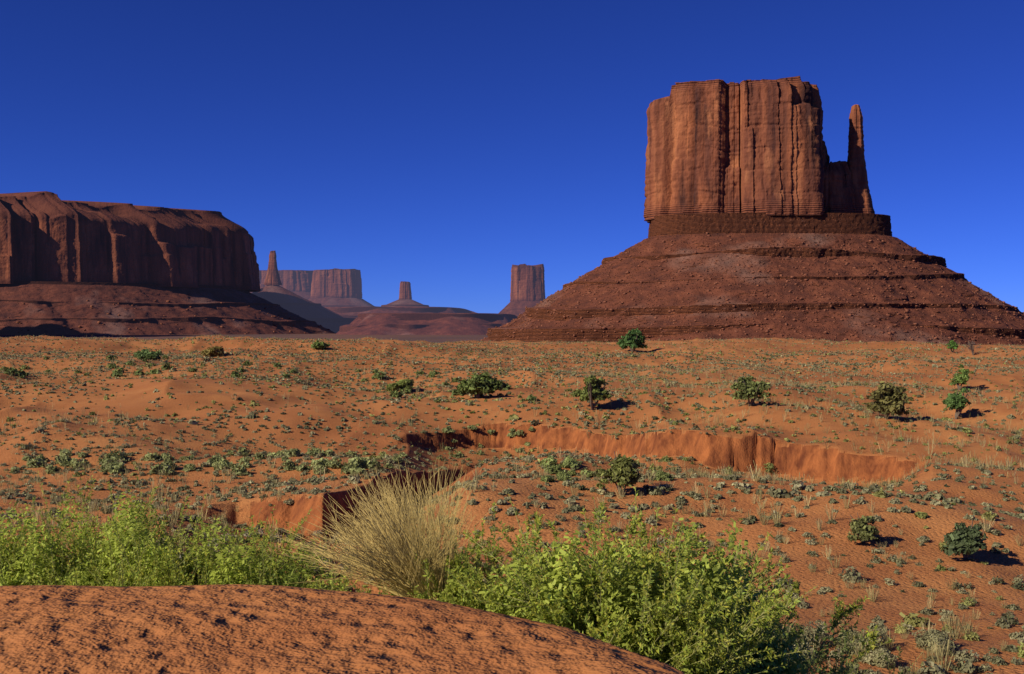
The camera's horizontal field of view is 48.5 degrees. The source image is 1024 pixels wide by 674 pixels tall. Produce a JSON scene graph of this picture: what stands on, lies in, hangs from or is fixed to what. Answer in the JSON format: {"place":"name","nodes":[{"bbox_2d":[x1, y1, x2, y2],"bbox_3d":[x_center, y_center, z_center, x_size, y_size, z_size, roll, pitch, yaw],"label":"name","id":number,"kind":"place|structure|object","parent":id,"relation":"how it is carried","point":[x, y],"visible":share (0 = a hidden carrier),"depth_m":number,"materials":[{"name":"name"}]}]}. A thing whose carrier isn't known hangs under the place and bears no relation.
{"place":"outdoors","nodes":[
{"label":"outdoors","id":0,"kind":"place"},
{"bbox_2d":[325,307,475,317],"bbox_3d":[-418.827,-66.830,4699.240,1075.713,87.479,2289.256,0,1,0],"label":"terrace","id":1,"kind":"structure","parent":0,"point":[349,312],"depth_m":3795.70,"materials":[{"name":"brown stone"}]},
{"bbox_2d":[336,313,516,334],"bbox_3d":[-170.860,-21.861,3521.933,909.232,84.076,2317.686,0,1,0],"label":"terrace","id":2,"kind":"structure","parent":0,"point":[421,324],"depth_m":2572.44,"materials":[{"name":"brown stone"}]},
{"bbox_2d":[381,299,428,306],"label":"talus slope","id":3,"kind":"structure","parent":2,"relation":"on","point":[404,303],"depth_m":4248.61,"materials":[{"name":"brown stone"}]},
{"bbox_2d":[399,281,411,298],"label":"butte","id":4,"kind":"object","parent":3,"relation":"on","point":[405,290],"visible":1,"depth_m":4285.16,"materials":[{"name":"brown stone"}]},
{"bbox_2d":[0,333,1023,673],"bbox_3d":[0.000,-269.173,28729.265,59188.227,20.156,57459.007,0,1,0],"label":"ground","id":5,"kind":"structure","parent":0,"point":[188,629],"depth_m":55.61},
{"bbox_2d":[0,496,186,584],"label":"bush","id":6,"kind":"object","parent":5,"relation":"on","point":[26,521],"depth_m":9.52,"materials":[{"name":"green plant"}]},
{"bbox_2d":[0,471,280,586],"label":"bush","id":7,"kind":"object","parent":5,"relation":"on","point":[40,565],"depth_m":9.38,"materials":[{"name":"green plant"}]},
{"bbox_2d":[133,349,163,359],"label":"shrub","id":8,"kind":"object","parent":5,"relation":"on","point":[143,354],"visible":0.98,"depth_m":169.72,"materials":[{"name":"green plant"}]},
{"bbox_2d":[0,281,334,334],"bbox_3d":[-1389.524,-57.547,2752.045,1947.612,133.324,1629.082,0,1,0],"label":"talus slope","id":9,"kind":"structure","parent":5,"relation":"on","point":[56,307],"depth_m":2504.16,"materials":[{"name":"brown stone"}]},
{"bbox_2d":[0,191,259,291],"bbox_3d":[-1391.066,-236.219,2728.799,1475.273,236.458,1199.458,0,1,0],"label":"mesa","id":10,"kind":"structure","parent":9,"relation":"on","point":[46,236],"depth_m":2600.69,"materials":[{"name":"brown stone"}]},
{"bbox_2d":[6,461,340,590],"bbox_3d":[-2.888,2.355,9.462,3.452,2.622,3.438,0,1,0],"label":"bush","id":11,"kind":"object","parent":5,"relation":"on","point":[84,576],"depth_m":9.25,"materials":[{"name":"green plant"}]},
{"bbox_2d":[20,505,356,591],"bbox_3d":[-2.139,2.357,9.200,3.193,2.179,2.798,0,1,0],"label":"bush","id":12,"kind":"object","parent":5,"relation":"on","point":[241,564],"depth_m":8.92,"materials":[{"name":"green plant"}]},
{"bbox_2d":[201,345,224,356],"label":"shrub","id":13,"kind":"object","parent":5,"relation":"on","point":[218,351],"visible":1,"depth_m":203.03,"materials":[{"name":"plant"}]},
{"bbox_2d":[250,291,310,299],"bbox_3d":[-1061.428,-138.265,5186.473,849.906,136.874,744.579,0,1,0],"label":"talus slope","id":14,"kind":"structure","parent":5,"relation":"on","point":[305,294],"depth_m":5072.44,"materials":[{"name":"brown stone"}]},
{"bbox_2d":[259,270,313,291],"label":"distant mesa","id":15,"kind":"structure","parent":14,"relation":"on","point":[296,280],"depth_m":5091.82,"materials":[{"name":"brown stone"}]},
{"bbox_2d":[196,546,386,594],"bbox_3d":[-1.693,2.329,8.618,1.793,1.551,1.814,0,1,0],"label":"bush","id":16,"kind":"object","parent":5,"relation":"on","point":[294,579],"depth_m":8.63,"materials":[{"name":"green plant"}]},
{"bbox_2d":[252,285,355,332],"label":"talus slope","id":17,"kind":"structure","parent":5,"relation":"on","point":[302,307],"depth_m":3206.79,"materials":[{"name":"brown stone"}]},
{"bbox_2d":[264,251,281,284],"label":"rock spire","id":18,"kind":"structure","parent":17,"relation":"on","point":[272,276],"depth_m":3288.54,"materials":[{"name":"brown stone"}]},
{"bbox_2d":[311,340,329,348],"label":"shrub","id":19,"kind":"object","parent":5,"relation":"on","point":[318,344],"visible":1,"depth_m":249.71,"materials":[{"name":"green plant"}]},
{"bbox_2d":[308,297,377,306],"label":"talus slope","id":20,"kind":"structure","parent":5,"relation":"on","point":[339,302],"depth_m":4903.36,"materials":[{"name":"brown stone"}]},
{"bbox_2d":[310,268,361,297],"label":"distant mesa","id":21,"kind":"structure","parent":20,"relation":"on","point":[335,282],"depth_m":4927.07,"materials":[{"name":"brown stone"}]},
{"bbox_2d":[258,460,493,602],"bbox_3d":[-0.878,1.297,7.465,1.391,1.012,1.527,0,1,34],"label":"clump","id":22,"kind":"object","parent":5,"relation":"on","point":[396,569],"visible":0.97,"depth_m":7.34,"materials":[{"name":"plant"}]},
{"bbox_2d":[386,378,413,391],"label":"shrub","id":23,"kind":"object","parent":5,"relation":"on","point":[405,384],"depth_m":120.95,"materials":[{"name":"green plant"}]},
{"bbox_2d":[303,502,619,615],"bbox_3d":[-0.199,1.889,7.573,2.312,1.489,1.775,0,1,0],"label":"bush","id":24,"kind":"object","parent":5,"relation":"on","point":[458,591],"depth_m":7.37,"materials":[{"name":"green plant"}]},
{"bbox_2d":[0,355,960,667],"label":"low shrubs","id":25,"kind":"object","parent":5,"relation":"on","point":[112,465],"visible":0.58,"depth_m":65.95,"materials":[{"name":"green plant"}]},
{"bbox_2d":[457,371,508,397],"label":"juniper","id":26,"kind":"object","parent":5,"relation":"on","point":[484,383],"depth_m":107.02,"materials":[{"name":"green plant"}]},
{"bbox_2d":[0,334,1023,673],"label":"desert scrub","id":27,"kind":"object","parent":5,"relation":"on","point":[1008,620],"visible":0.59,"depth_m":77.55,"materials":[{"name":"green plant"}]},
{"bbox_2d":[8,232,1023,344],"bbox_3d":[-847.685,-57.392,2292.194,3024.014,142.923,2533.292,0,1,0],"label":"talus boulders","id":28,"kind":"object","parent":5,"relation":"on","point":[740,314],"visible":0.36,"depth_m":1175.71,"materials":[{"name":"brown stone"}]},
{"bbox_2d":[499,301,539,316],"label":"talus slope","id":29,"kind":"structure","parent":5,"relation":"on","point":[516,308],"depth_m":3549.73,"materials":[{"name":"brown stone"}]},
{"bbox_2d":[510,264,544,301],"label":"distant butte","id":30,"kind":"object","parent":29,"relation":"on","point":[527,282],"visible":0.98,"depth_m":3564.88,"materials":[{"name":"brown stone"}]},
{"bbox_2d":[571,375,610,409],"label":"juniper","id":31,"kind":"object","parent":5,"relation":"on","point":[598,393],"depth_m":96.83,"materials":[{"name":"green plant"}]},
{"bbox_2d":[594,451,641,494],"bbox_3d":[4.224,5.447,45.199,2.021,1.774,1.595,0,1,0],"label":"juniper","id":32,"kind":"object","parent":5,"relation":"on","point":[623,472],"depth_m":44.85,"materials":[{"name":"green plant"}]},
{"bbox_2d":[616,328,647,351],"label":"juniper","id":33,"kind":"object","parent":5,"relation":"on","point":[626,341],"depth_m":294.85,"materials":[{"name":"green plant"}]},
{"bbox_2d":[447,487,816,673],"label":"bush","id":34,"kind":"object","parent":5,"relation":"on","point":[556,588],"depth_m":6.28,"materials":[{"name":"green plant"}]},
{"bbox_2d":[730,376,771,405],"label":"juniper","id":35,"kind":"object","parent":5,"relation":"on","point":[750,391],"depth_m":93.10,"materials":[{"name":"green plant"}]},
{"bbox_2d":[483,213,1023,345],"bbox_3d":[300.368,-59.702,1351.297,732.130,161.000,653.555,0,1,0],"label":"talus slope","id":36,"kind":"structure","parent":5,"relation":"on","point":[688,231],"depth_m":1189.27,"materials":[{"name":"brown stone"}]},
{"bbox_2d":[643,76,826,222],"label":"butte","id":37,"kind":"object","parent":36,"relation":"on","point":[743,146],"visible":0.96,"depth_m":1295.02,"materials":[{"name":"brown stone"}]},
{"bbox_2d":[823,141,829,162],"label":"mitten shoulder","id":38,"kind":"object","parent":36,"relation":"attached to","point":[828,156],"visible":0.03,"depth_m":1343.64},
{"bbox_2d":[823,161,853,212],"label":"rock buttress","id":39,"kind":"structure","parent":36,"relation":"on","point":[837,196],"depth_m":1307.58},
{"bbox_2d":[847,104,874,213],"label":"rock spire","id":40,"kind":"structure","parent":36,"relation":"on","point":[856,162],"depth_m":1323.54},
{"bbox_2d":[631,550,891,673],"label":"bush","id":41,"kind":"object","parent":5,"relation":"on","point":[871,635],"depth_m":7.19,"materials":[{"name":"green plant"}]},
{"bbox_2d":[769,591,923,673],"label":"bush","id":42,"kind":"object","parent":5,"relation":"on","point":[816,660],"depth_m":8.70,"materials":[{"name":"green plant"}]},
{"bbox_2d":[847,512,879,541],"bbox_3d":[11.557,6.348,37.690,1.168,0.983,1.270,0,1,0],"label":"shrub","id":43,"kind":"object","parent":5,"relation":"on","point":[860,528],"depth_m":37.51,"materials":[{"name":"green plant"}]},
{"bbox_2d":[866,381,910,418],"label":"juniper","id":44,"kind":"object","parent":5,"relation":"on","point":[893,399],"depth_m":87.74,"materials":[{"name":"green plant"}]},
{"bbox_2d":[946,340,957,351],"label":"juniper","id":45,"kind":"object","parent":5,"relation":"on","point":[952,343],"depth_m":248.78,"materials":[{"name":"green plant"}]},
{"bbox_2d":[943,386,970,418],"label":"juniper","id":46,"kind":"object","parent":5,"relation":"on","point":[955,401],"depth_m":97.88,"materials":[{"name":"green plant"}]},
{"bbox_2d":[948,364,970,390],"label":"juniper","id":47,"kind":"object","parent":5,"relation":"on","point":[964,377],"depth_m":143.39,"materials":[{"name":"green plant"}]},
{"bbox_2d":[939,520,987,558],"bbox_3d":[14.472,6.474,36.352,1.403,1.284,1.971,0,1,25],"label":"juniper","id":48,"kind":"object","parent":5,"relation":"on","point":[964,539],"depth_m":35.93,"materials":[{"name":"green plant"}]},
{"bbox_2d":[962,340,979,354],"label":"dead bush","id":49,"kind":"object","parent":5,"relation":"on","point":[972,350],"depth_m":225.03,"materials":[{"name":"brown wood"}]},
{"bbox_2d":[0,0,1023,312],"label":"sky","id":50,"kind":"structure","parent":0,"point":[439,147],"materials":[{"name":"blue"}]}
]}

